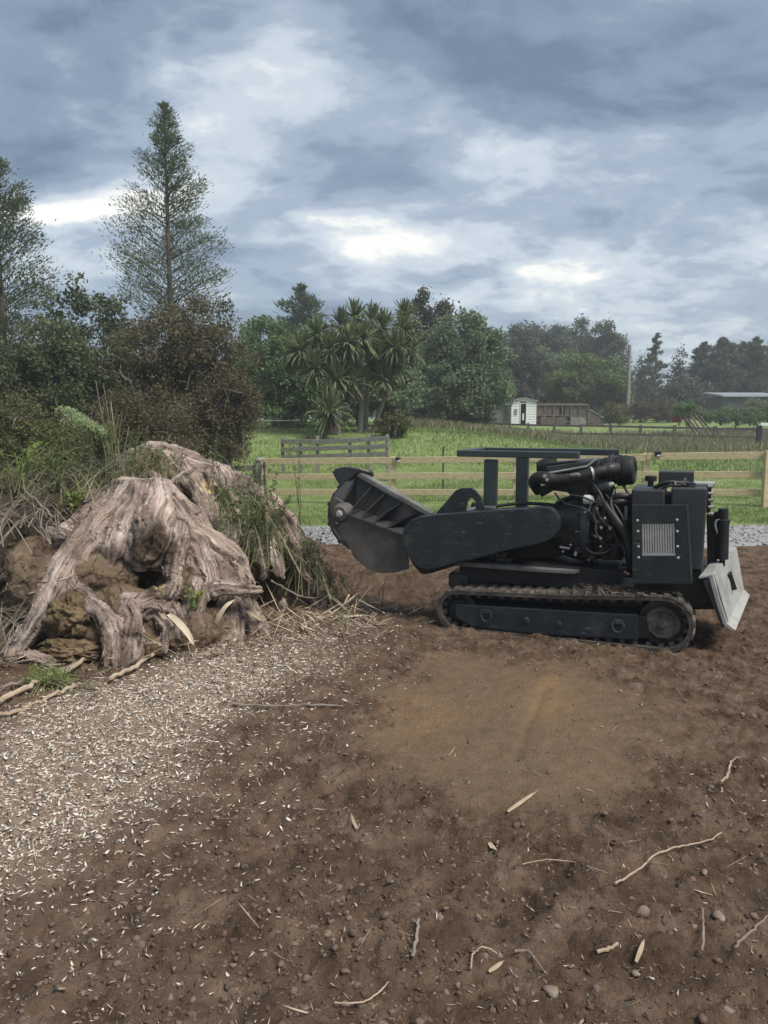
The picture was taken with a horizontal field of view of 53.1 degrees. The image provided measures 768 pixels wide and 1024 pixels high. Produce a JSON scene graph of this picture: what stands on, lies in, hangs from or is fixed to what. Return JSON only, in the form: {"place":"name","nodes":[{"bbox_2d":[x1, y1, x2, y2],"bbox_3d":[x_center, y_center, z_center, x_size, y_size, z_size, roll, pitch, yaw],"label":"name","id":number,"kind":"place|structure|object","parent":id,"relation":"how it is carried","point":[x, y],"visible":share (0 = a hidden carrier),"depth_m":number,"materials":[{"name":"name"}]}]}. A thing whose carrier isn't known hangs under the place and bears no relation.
{"place":"outdoors","nodes":[
{"label":"outdoors","id":0,"kind":"place"},
{"bbox_2d":[0,471,767,1023],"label":"ground","id":1,"kind":"structure","parent":0,"point":[540,715],"depth_m":3.11,"materials":[{"name":"soil"}]},
{"bbox_2d":[0,600,29,656],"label":"weed","id":2,"kind":"object","parent":1,"relation":"on","point":[3,628],"visible":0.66,"depth_m":5.35,"materials":[{"name":"brown plant"}]},
{"bbox_2d":[0,500,31,525],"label":"soil clod","id":3,"kind":"object","parent":1,"relation":"on","point":[12,518],"visible":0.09,"depth_m":6.00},
{"bbox_2d":[0,441,43,493],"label":"weed","id":4,"kind":"object","parent":1,"relation":"on","point":[22,468],"visible":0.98,"depth_m":5.99,"materials":[{"name":"green plant"}]},
{"bbox_2d":[0,543,59,595],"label":"soil clod","id":5,"kind":"object","parent":1,"relation":"on","point":[42,549],"visible":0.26,"depth_m":5.71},
{"bbox_2d":[0,458,62,510],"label":"weed","id":6,"kind":"object","parent":1,"relation":"on","point":[9,474],"visible":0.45,"depth_m":6.07,"materials":[{"name":"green plant"}]},
{"bbox_2d":[0,492,76,554],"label":"weed","id":7,"kind":"object","parent":1,"relation":"on","point":[16,513],"visible":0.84,"depth_m":5.75,"materials":[{"name":"brown plant"}]},
{"bbox_2d":[0,683,76,715],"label":"fallen branch","id":8,"kind":"object","parent":1,"relation":"on","point":[17,710],"visible":0.98,"depth_m":4.43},
{"bbox_2d":[0,472,87,630],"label":"bank crumbs","id":9,"kind":"object","parent":1,"relation":"on","point":[17,526],"visible":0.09,"depth_m":6.20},
{"bbox_2d":[0,487,96,528],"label":"weed","id":10,"kind":"object","parent":1,"relation":"on","point":[43,506],"visible":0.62,"depth_m":5.86,"materials":[{"name":"brown plant"}]},
{"bbox_2d":[0,441,108,493],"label":"weed","id":11,"kind":"object","parent":1,"relation":"on","point":[45,455],"visible":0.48,"depth_m":6.53,"materials":[{"name":"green plant"}]},
{"bbox_2d":[18,658,99,697],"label":"weed","id":12,"kind":"object","parent":1,"relation":"on","point":[58,676],"visible":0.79,"depth_m":4.68,"materials":[{"name":"green plant"}]},
{"bbox_2d":[37,637,101,665],"bbox_3d":[-2.131,0.958,5.232,0.475,0.238,0.344,0,7,0],"label":"soil clod","id":13,"kind":"object","parent":1,"relation":"on","point":[67,651],"visible":0.7,"depth_m":5.14,"materials":[{"name":"soil"}]},
{"bbox_2d":[41,589,103,638],"bbox_3d":[-2.145,0.723,5.379,0.434,0.401,0.469,0,7,0],"label":"soil clod","id":14,"kind":"object","parent":13,"relation":"on","point":[66,612],"visible":0.57,"depth_m":5.21,"materials":[{"name":"soil"}]},
{"bbox_2d":[15,452,142,506],"bbox_3d":[-2.302,-0.288,6.079,1.505,0.341,1.341,0,7,0],"label":"weed","id":15,"kind":"object","parent":1,"relation":"on","point":[94,474],"visible":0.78,"depth_m":6.21,"materials":[{"name":"green plant"}]},
{"bbox_2d":[0,642,160,703],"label":"fallen branch","id":16,"kind":"object","parent":1,"relation":"on","point":[12,694],"visible":0.59,"depth_m":4.57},
{"bbox_2d":[51,403,113,479],"bbox_3d":[-2.458,-0.570,6.236,0.467,0.622,0.290,0,7,0],"label":"flowering weed","id":17,"kind":"object","parent":1,"relation":"on","point":[95,429],"visible":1,"depth_m":6.21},
{"bbox_2d":[0,476,269,667],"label":"tree stump","id":18,"kind":"object","parent":1,"relation":"on","point":[137,555],"visible":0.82,"depth_m":5.54,"materials":[{"name":"brown wood"}]},
{"bbox_2d":[19,446,82,500],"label":"weed","id":19,"kind":"object","parent":18,"relation":"on","point":[61,482],"visible":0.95,"depth_m":5.98,"materials":[{"name":"green plant"}]},
{"bbox_2d":[54,489,86,513],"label":"weed","id":20,"kind":"object","parent":18,"relation":"on","point":[77,497],"visible":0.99,"depth_m":5.87,"materials":[{"name":"green plant"}]},
{"bbox_2d":[96,403,124,485],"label":"weed","id":21,"kind":"object","parent":18,"relation":"on","point":[112,440],"visible":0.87,"depth_m":6.31,"materials":[{"name":"green plant"}]},
{"bbox_2d":[167,613,194,645],"bbox_3d":[-1.390,0.801,5.230,0.306,0.184,0.048,6,9,40],"label":"chip","id":22,"kind":"object","parent":18,"relation":"on","point":[180,624],"visible":1,"depth_m":5.21,"materials":[{"name":"plant"}]},
{"bbox_2d":[184,585,204,609],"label":"weed","id":23,"kind":"object","parent":18,"relation":"on","point":[194,598],"visible":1,"depth_m":5.46,"materials":[{"name":"green plant"}]},
{"bbox_2d":[107,648,168,680],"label":"fallen branch","id":24,"kind":"object","parent":1,"relation":"on","point":[129,669],"visible":0.79,"depth_m":4.98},
{"bbox_2d":[0,605,437,1022],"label":"wood chips","id":25,"kind":"object","parent":1,"relation":"on","point":[71,775],"visible":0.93,"depth_m":3.80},
{"bbox_2d":[108,441,329,611],"bbox_3d":[-1.570,0.123,7.251,2.349,1.574,1.110,2,7,14],"label":"tree stump","id":26,"kind":"object","parent":1,"relation":"on","point":[192,487],"visible":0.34,"depth_m":6.89,"materials":[{"name":"brown wood"}]},
{"bbox_2d":[117,428,172,477],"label":"weed","id":27,"kind":"object","parent":26,"relation":"on","point":[134,460],"visible":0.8,"depth_m":6.64,"materials":[{"name":"green plant"}]},
{"bbox_2d":[91,442,199,483],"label":"weed","id":28,"kind":"object","parent":26,"relation":"on","point":[159,456],"visible":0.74,"depth_m":6.83,"materials":[{"name":"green plant"}]},
{"bbox_2d":[201,430,252,502],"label":"weed","id":29,"kind":"object","parent":26,"relation":"on","point":[233,468],"visible":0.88,"depth_m":6.92,"materials":[{"name":"green plant"}]},
{"bbox_2d":[205,479,253,534],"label":"weed","id":30,"kind":"object","parent":26,"relation":"on","point":[228,503],"visible":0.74,"depth_m":6.65,"materials":[{"name":"green plant"}]},
{"bbox_2d":[242,445,277,512],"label":"weed","id":31,"kind":"object","parent":26,"relation":"on","point":[252,475],"visible":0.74,"depth_m":6.91,"materials":[{"name":"green plant"}]},
{"bbox_2d":[215,481,306,572],"bbox_3d":[-1.108,0.078,6.364,0.927,0.714,0.814,0,7,0],"label":"weed","id":32,"kind":"object","parent":26,"relation":"on","point":[253,515],"visible":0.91,"depth_m":6.33,"materials":[{"name":"green plant"}]},
{"bbox_2d":[290,446,301,531],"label":"weed","id":33,"kind":"object","parent":26,"relation":"on","point":[298,495],"visible":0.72,"depth_m":6.96,"materials":[{"name":"green plant"}]},
{"bbox_2d":[272,526,338,600],"bbox_3d":[-0.691,0.429,6.727,0.589,0.575,0.576,0,7,0],"label":"weed","id":34,"kind":"object","parent":26,"relation":"on","point":[313,565],"visible":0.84,"depth_m":6.68,"materials":[{"name":"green plant"}]},
{"bbox_2d":[0,576,453,704],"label":"straw litter","id":35,"kind":"object","parent":1,"relation":"on","point":[341,615],"visible":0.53,"depth_m":6.01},
{"bbox_2d":[231,702,342,706],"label":"fallen branch","id":36,"kind":"object","parent":1,"relation":"on","point":[290,705],"visible":0.99,"depth_m":4.38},
{"bbox_2d":[293,560,363,610],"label":"weed","id":37,"kind":"object","parent":1,"relation":"on","point":[328,581],"visible":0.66,"depth_m":6.88,"materials":[{"name":"brown plant"}]},
{"bbox_2d":[0,484,755,1019],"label":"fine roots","id":38,"kind":"object","parent":1,"relation":"on","point":[374,836],"visible":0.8,"depth_m":2.95,"materials":[{"name":"plant"}]},
{"bbox_2d":[0,471,767,1023],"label":"soil crumbs","id":39,"kind":"object","parent":1,"relation":"on","point":[424,1019],"visible":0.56,"depth_m":2.52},
{"bbox_2d":[0,542,767,1023],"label":"scattered splinters","id":40,"kind":"object","parent":1,"relation":"on","point":[384,870],"visible":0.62,"depth_m":2.69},
{"bbox_2d":[301,525,767,547],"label":"gravel drive","id":41,"kind":"structure","parent":1,"relation":"on","point":[749,531],"depth_m":11.51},
{"bbox_2d":[302,524,767,547],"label":"gravel stones","id":42,"kind":"object","parent":41,"relation":"on","point":[733,529],"visible":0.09,"depth_m":11.53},
{"bbox_2d":[327,447,749,652],"bbox_3d":[1.118,0.206,6.229,3.439,1.414,1.094,3,8,22],"label":"stump grinder","id":43,"kind":"object","parent":1,"relation":"on","point":[595,556],"visible":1,"depth_m":5.80,"materials":[{"name":"metal"}]},
{"bbox_2d":[543,985,558,998],"bbox_3d":[0.474,1.361,2.181,0.043,0.025,0.048,0,7,0],"label":"stone","id":44,"kind":"object","parent":1,"relation":"on","point":[552,991],"visible":0.99,"depth_m":2.17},
{"bbox_2d":[614,832,721,884],"bbox_3d":[1.045,1.270,2.843,0.628,0.032,0.053,-5,8,-34],"label":"root piece","id":45,"kind":"object","parent":1,"relation":"on","point":[638,869],"visible":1,"depth_m":2.84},
{"bbox_2d":[734,915,767,947],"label":"root piece","id":46,"kind":"object","parent":1,"relation":"on","point":[746,935],"visible":1,"depth_m":2.45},
{"bbox_2d":[0,0,767,417],"label":"sky","id":47,"kind":"structure","parent":0,"point":[550,162],"materials":[{"name":"grey"}]},
{"bbox_2d":[15,418,767,525],"bbox_3d":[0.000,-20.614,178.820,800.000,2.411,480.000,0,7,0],"label":"paddock","id":48,"kind":"structure","parent":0,"point":[325,499],"depth_m":24.17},
{"bbox_2d":[0,157,77,418],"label":"conifer tree","id":49,"kind":"object","parent":48,"relation":"on","point":[12,206],"visible":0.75,"depth_m":19.34,"materials":[{"name":"green plant"}]},
{"bbox_2d":[0,312,96,441],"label":"scrub bush","id":50,"kind":"object","parent":48,"relation":"on","point":[44,367],"visible":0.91,"depth_m":17.34,"materials":[{"name":"green plant"}]},
{"bbox_2d":[0,383,100,475],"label":"scrub bush","id":51,"kind":"object","parent":48,"relation":"on","point":[23,430],"visible":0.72,"depth_m":14.19,"materials":[{"name":"green plant"}]},
{"bbox_2d":[28,270,152,372],"bbox_3d":[-8.185,-3.698,21.690,3.533,6.005,1.537,0,7,0],"label":"wattle tree","id":52,"kind":"object","parent":48,"relation":"on","point":[108,306],"visible":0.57,"depth_m":21.34,"materials":[{"name":"green plant"}]},
{"bbox_2d":[84,381,128,484],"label":"dead stalks","id":53,"kind":"object","parent":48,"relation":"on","point":[113,430],"visible":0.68,"depth_m":6.37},
{"bbox_2d":[57,326,171,441],"bbox_3d":[-6.781,-2.387,19.397,3.209,4.494,2.629,0,7,0],"label":"scrub bush","id":54,"kind":"object","parent":48,"relation":"on","point":[99,376],"visible":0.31,"depth_m":18.74,"materials":[{"name":"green plant"}]},
{"bbox_2d":[60,371,209,476],"bbox_3d":[-5.045,-1.282,15.363,3.120,3.288,1.970,0,7,0],"label":"scrub bush","id":55,"kind":"object","parent":48,"relation":"on","point":[154,424],"visible":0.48,"depth_m":15.10,"materials":[{"name":"green plant"}]},
{"bbox_2d":[92,101,236,385],"bbox_3d":[-6.253,-6.309,22.389,4.111,10.818,3.445,-3,8,-22],"label":"conifer tree","id":56,"kind":"object","parent":48,"relation":"on","point":[171,165],"visible":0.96,"depth_m":22.05,"materials":[{"name":"green plant"}]},
{"bbox_2d":[101,287,268,461],"bbox_3d":[-5.093,-2.905,19.698,4.315,5.429,3.804,0,7,0],"label":"scrub bush","id":57,"kind":"object","parent":48,"relation":"on","point":[191,357],"visible":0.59,"depth_m":19.09,"materials":[{"name":"brown plant"}]},
{"bbox_2d":[159,373,270,467],"bbox_3d":[-4.036,-1.682,18.413,2.726,3.344,2.240,0,7,0],"label":"scrub bush","id":58,"kind":"object","parent":48,"relation":"on","point":[225,411],"visible":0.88,"depth_m":18.17,"materials":[{"name":"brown plant"}]},
{"bbox_2d":[222,321,267,422],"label":"broadleaf tree","id":59,"kind":"object","parent":48,"relation":"on","point":[246,328],"visible":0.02,"depth_m":37.03,"materials":[{"name":"green plant"}]},
{"bbox_2d":[255,457,261,485],"bbox_3d":[-3.051,-0.713,18.953,0.245,1.278,0.245,2,7,19],"label":"gate post","id":60,"kind":"object","parent":48,"relation":"on","point":[258,467],"visible":0.38,"depth_m":18.82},
{"bbox_2d":[242,420,300,430],"bbox_3d":[-4.478,-3.285,30.642,2.438,0.772,0.320,1,7,9],"label":"pipe fence","id":61,"kind":"object","parent":48,"relation":"on","point":[279,421],"visible":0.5,"depth_m":30.50,"materials":[{"name":"metal"}]},
{"bbox_2d":[231,314,344,429],"bbox_3d":[-3.930,-5.852,32.729,5.148,5.035,3.406,0,7,0],"label":"broadleaf tree","id":62,"kind":"object","parent":48,"relation":"on","point":[294,397],"visible":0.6,"depth_m":31.92,"materials":[{"name":"green plant"}]},
{"bbox_2d":[263,282,337,421],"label":"pine tree","id":63,"kind":"object","parent":48,"relation":"on","point":[305,301],"visible":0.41,"depth_m":44.29,"materials":[{"name":"green plant"}]},
{"bbox_2d":[269,311,350,433],"bbox_3d":[-2.628,-4.937,27.720,2.330,4.638,3.276,-6,9,-40],"label":"cabbage tree","id":64,"kind":"object","parent":48,"relation":"on","point":[297,347],"visible":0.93,"depth_m":27.29,"materials":[{"name":"green plant"}]},
{"bbox_2d":[304,384,353,438],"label":"cabbage tree","id":65,"kind":"object","parent":48,"relation":"on","point":[328,404],"visible":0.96,"depth_m":26.10,"materials":[{"name":"green plant"}]},
{"bbox_2d":[281,434,388,480],"bbox_3d":[-1.440,-1.478,22.036,3.340,1.511,0.155,2,7,18],"label":"old fence","id":66,"kind":"object","parent":48,"relation":"on","point":[349,447],"visible":0.73,"depth_m":21.92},
{"bbox_2d":[311,354,375,434],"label":"cabbage tree","id":67,"kind":"object","parent":48,"relation":"on","point":[351,390],"visible":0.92,"depth_m":27.13,"materials":[{"name":"green plant"}]},
{"bbox_2d":[322,296,385,432],"bbox_3d":[-1.190,-5.297,27.854,2.321,5.262,3.152,-2,7,-19],"label":"cabbage tree","id":68,"kind":"object","parent":48,"relation":"on","point":[354,334],"visible":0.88,"depth_m":27.33,"materials":[{"name":"green plant"}]},
{"bbox_2d":[25,379,692,417],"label":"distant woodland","id":69,"kind":"object","parent":48,"relation":"on","point":[374,412],"visible":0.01,"depth_m":109.48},
{"bbox_2d":[302,334,432,426],"bbox_3d":[-1.102,-6.055,35.507,6.773,4.602,4.998,0,7,0],"label":"broadleaf tree","id":70,"kind":"object","parent":48,"relation":"on","point":[394,402],"visible":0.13,"depth_m":34.84,"materials":[{"name":"green plant"}]},
{"bbox_2d":[353,298,404,430],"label":"cabbage tree","id":71,"kind":"object","parent":48,"relation":"on","point":[380,317],"visible":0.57,"depth_m":29.19,"materials":[{"name":"green plant"}]},
{"bbox_2d":[371,409,413,437],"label":"shrub","id":72,"kind":"object","parent":48,"relation":"on","point":[399,423],"visible":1,"depth_m":26.63,"materials":[{"name":"green plant"}]},
{"bbox_2d":[362,298,427,432],"bbox_3d":[0.565,-5.306,28.092,2.038,5.231,3.135,4,8,29],"label":"cabbage tree","id":73,"kind":"object","parent":48,"relation":"on","point":[399,340],"visible":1,"depth_m":27.73,"materials":[{"name":"green plant"}]},
{"bbox_2d":[409,285,454,417],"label":"poplar tree","id":74,"kind":"object","parent":48,"relation":"on","point":[427,313],"visible":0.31,"depth_m":41.77,"materials":[{"name":"green plant"}]},
{"bbox_2d":[410,301,519,424],"bbox_3d":[4.084,-7.594,40.135,6.093,6.635,5.573,0,7,0],"label":"broadleaf tree","id":75,"kind":"object","parent":48,"relation":"on","point":[467,381],"visible":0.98,"depth_m":39.39,"materials":[{"name":"green plant"}]},
{"bbox_2d":[488,404,510,422],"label":"lattice lean to","id":76,"kind":"object","parent":48,"relation":"on","point":[503,417],"visible":0.37,"depth_m":58.57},
{"bbox_2d":[261,451,767,507],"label":"timber fence","id":77,"kind":"object","parent":48,"relation":"on","point":[644,458],"visible":0.57,"depth_m":16.99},
{"bbox_2d":[504,319,538,355],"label":"tree","id":78,"kind":"object","parent":48,"relation":"on","point":[529,327],"visible":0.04,"depth_m":89.48,"materials":[{"name":"green plant"}]},
{"bbox_2d":[507,398,537,423],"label":"garden shed","id":79,"kind":"structure","parent":48,"relation":"on","point":[525,408],"depth_m":58.01,"materials":[{"name":"white paint"}]},
{"bbox_2d":[498,324,557,403],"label":"broadleaf tree","id":80,"kind":"object","parent":48,"relation":"on","point":[527,370],"visible":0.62,"depth_m":64.14,"materials":[{"name":"green plant"}]},
{"bbox_2d":[531,321,558,403],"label":"tree","id":81,"kind":"object","parent":48,"relation":"on","point":[544,336],"visible":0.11,"depth_m":90.69,"materials":[{"name":"green plant"}]},
{"bbox_2d":[491,413,601,424],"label":"rail fence","id":82,"kind":"object","parent":48,"relation":"on","point":[555,415],"visible":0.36,"depth_m":59.53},
{"bbox_2d":[526,343,585,403],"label":"broadleaf tree","id":83,"kind":"object","parent":48,"relation":"on","point":[556,358],"visible":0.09,"depth_m":72.52,"materials":[{"name":"green plant"}]},
{"bbox_2d":[536,404,589,424],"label":"animal run","id":84,"kind":"object","parent":48,"relation":"on","point":[565,409],"visible":0.76,"depth_m":59.54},
{"bbox_2d":[547,322,578,403],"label":"tree","id":85,"kind":"object","parent":48,"relation":"on","point":[560,342],"visible":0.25,"depth_m":89.63,"materials":[{"name":"green plant"}]},
{"bbox_2d":[562,313,593,353],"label":"tree","id":86,"kind":"object","parent":48,"relation":"on","point":[582,328],"visible":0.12,"depth_m":92.29,"materials":[{"name":"green plant"}]},
{"bbox_2d":[540,347,636,414],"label":"willow tree","id":87,"kind":"object","parent":48,"relation":"on","point":[568,384],"visible":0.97,"depth_m":65.88,"materials":[{"name":"green plant"}]},
{"bbox_2d":[573,321,609,409],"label":"tree","id":88,"kind":"object","parent":48,"relation":"on","point":[588,347],"visible":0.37,"depth_m":90.79,"materials":[{"name":"green plant"}]},
{"bbox_2d":[593,316,632,412],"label":"tree","id":89,"kind":"object","parent":48,"relation":"on","point":[617,343],"visible":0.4,"depth_m":89.50,"materials":[{"name":"green plant"}]},
{"bbox_2d":[597,402,630,425],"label":"shrub","id":90,"kind":"object","parent":48,"relation":"on","point":[610,414],"visible":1,"depth_m":57.43,"materials":[{"name":"green plant"}]},
{"bbox_2d":[492,422,755,439],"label":"rail fence","id":91,"kind":"object","parent":48,"relation":"on","point":[640,427],"visible":0.49,"depth_m":45.97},
{"bbox_2d":[625,345,631,422],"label":"utility pole","id":92,"kind":"object","parent":48,"relation":"on","point":[627,401],"visible":0.86,"depth_m":64.99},
{"bbox_2d":[604,399,679,422],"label":"hedge","id":93,"kind":"object","parent":48,"relation":"on","point":[654,410],"visible":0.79,"depth_m":65.05,"materials":[{"name":"green plant"}]},
{"bbox_2d":[630,349,657,418],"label":"bare tree","id":94,"kind":"object","parent":48,"relation":"on","point":[641,383],"visible":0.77,"depth_m":78.67,"materials":[{"name":"green plant"}]},
{"bbox_2d":[640,332,672,417],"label":"conifer tree","id":95,"kind":"object","parent":48,"relation":"on","point":[660,364],"visible":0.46,"depth_m":80.49,"materials":[{"name":"green plant"}]},
{"bbox_2d":[663,335,689,387],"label":"bare tree","id":96,"kind":"object","parent":48,"relation":"on","point":[680,368],"visible":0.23,"depth_m":82.62,"materials":[{"name":"green plant"}]},
{"bbox_2d":[645,373,715,418],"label":"bare tree","id":97,"kind":"object","parent":48,"relation":"on","point":[686,388],"visible":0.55,"depth_m":77.94,"materials":[{"name":"grey plant"}]},
{"bbox_2d":[672,398,701,432],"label":"creeper","id":98,"kind":"object","parent":48,"relation":"on","point":[681,408],"visible":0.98,"depth_m":47.33,"materials":[{"name":"green plant"}]},
{"bbox_2d":[683,409,712,437],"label":"leaning poles","id":99,"kind":"object","parent":48,"relation":"on","point":[688,421],"visible":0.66,"depth_m":47.15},
{"bbox_2d":[686,341,717,387],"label":"pine tree","id":100,"kind":"object","parent":48,"relation":"on","point":[701,352],"visible":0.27,"depth_m":84.25,"materials":[{"name":"green plant"}]},
{"bbox_2d":[693,336,751,397],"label":"pine tree","id":101,"kind":"object","parent":48,"relation":"on","point":[719,364],"visible":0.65,"depth_m":81.83,"materials":[{"name":"green plant"}]},
{"bbox_2d":[692,403,767,427],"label":"hedge","id":102,"kind":"object","parent":48,"relation":"on","point":[749,415],"visible":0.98,"depth_m":51.10,"materials":[{"name":"green plant"}]},
{"bbox_2d":[702,392,767,411],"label":"farm shed","id":103,"kind":"structure","parent":48,"relation":"on","point":[731,399],"depth_m":71.68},
{"bbox_2d":[726,341,763,391],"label":"pine tree","id":104,"kind":"object","parent":48,"relation":"on","point":[742,346],"visible":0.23,"depth_m":84.10,"materials":[{"name":"green plant"}]},
{"bbox_2d":[737,335,767,392],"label":"pine tree","id":105,"kind":"object","parent":48,"relation":"on","point":[756,365],"visible":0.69,"depth_m":82.94,"materials":[{"name":"green plant"}]},
{"bbox_2d":[741,397,767,427],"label":"shrub","id":106,"kind":"object","parent":48,"relation":"on","point":[753,402],"visible":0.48,"depth_m":53.24,"materials":[{"name":"green plant"}]},
{"bbox_2d":[755,423,767,443],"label":"strainer post","id":107,"kind":"object","parent":48,"relation":"on","point":[761,433],"visible":0.79,"depth_m":40.75,"materials":[{"name":"wood"}]},
{"bbox_2d":[206,421,766,470],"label":"paddock grass","id":108,"kind":"structure","parent":0,"point":[697,466],"depth_m":27.04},
{"bbox_2d":[234,461,767,525],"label":"lawn grass","id":109,"kind":"structure","parent":0,"point":[732,511],"depth_m":18.20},
{"bbox_2d":[407,416,767,452],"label":"tall seeding grass","id":110,"kind":"structure","parent":0,"point":[678,444],"depth_m":36.98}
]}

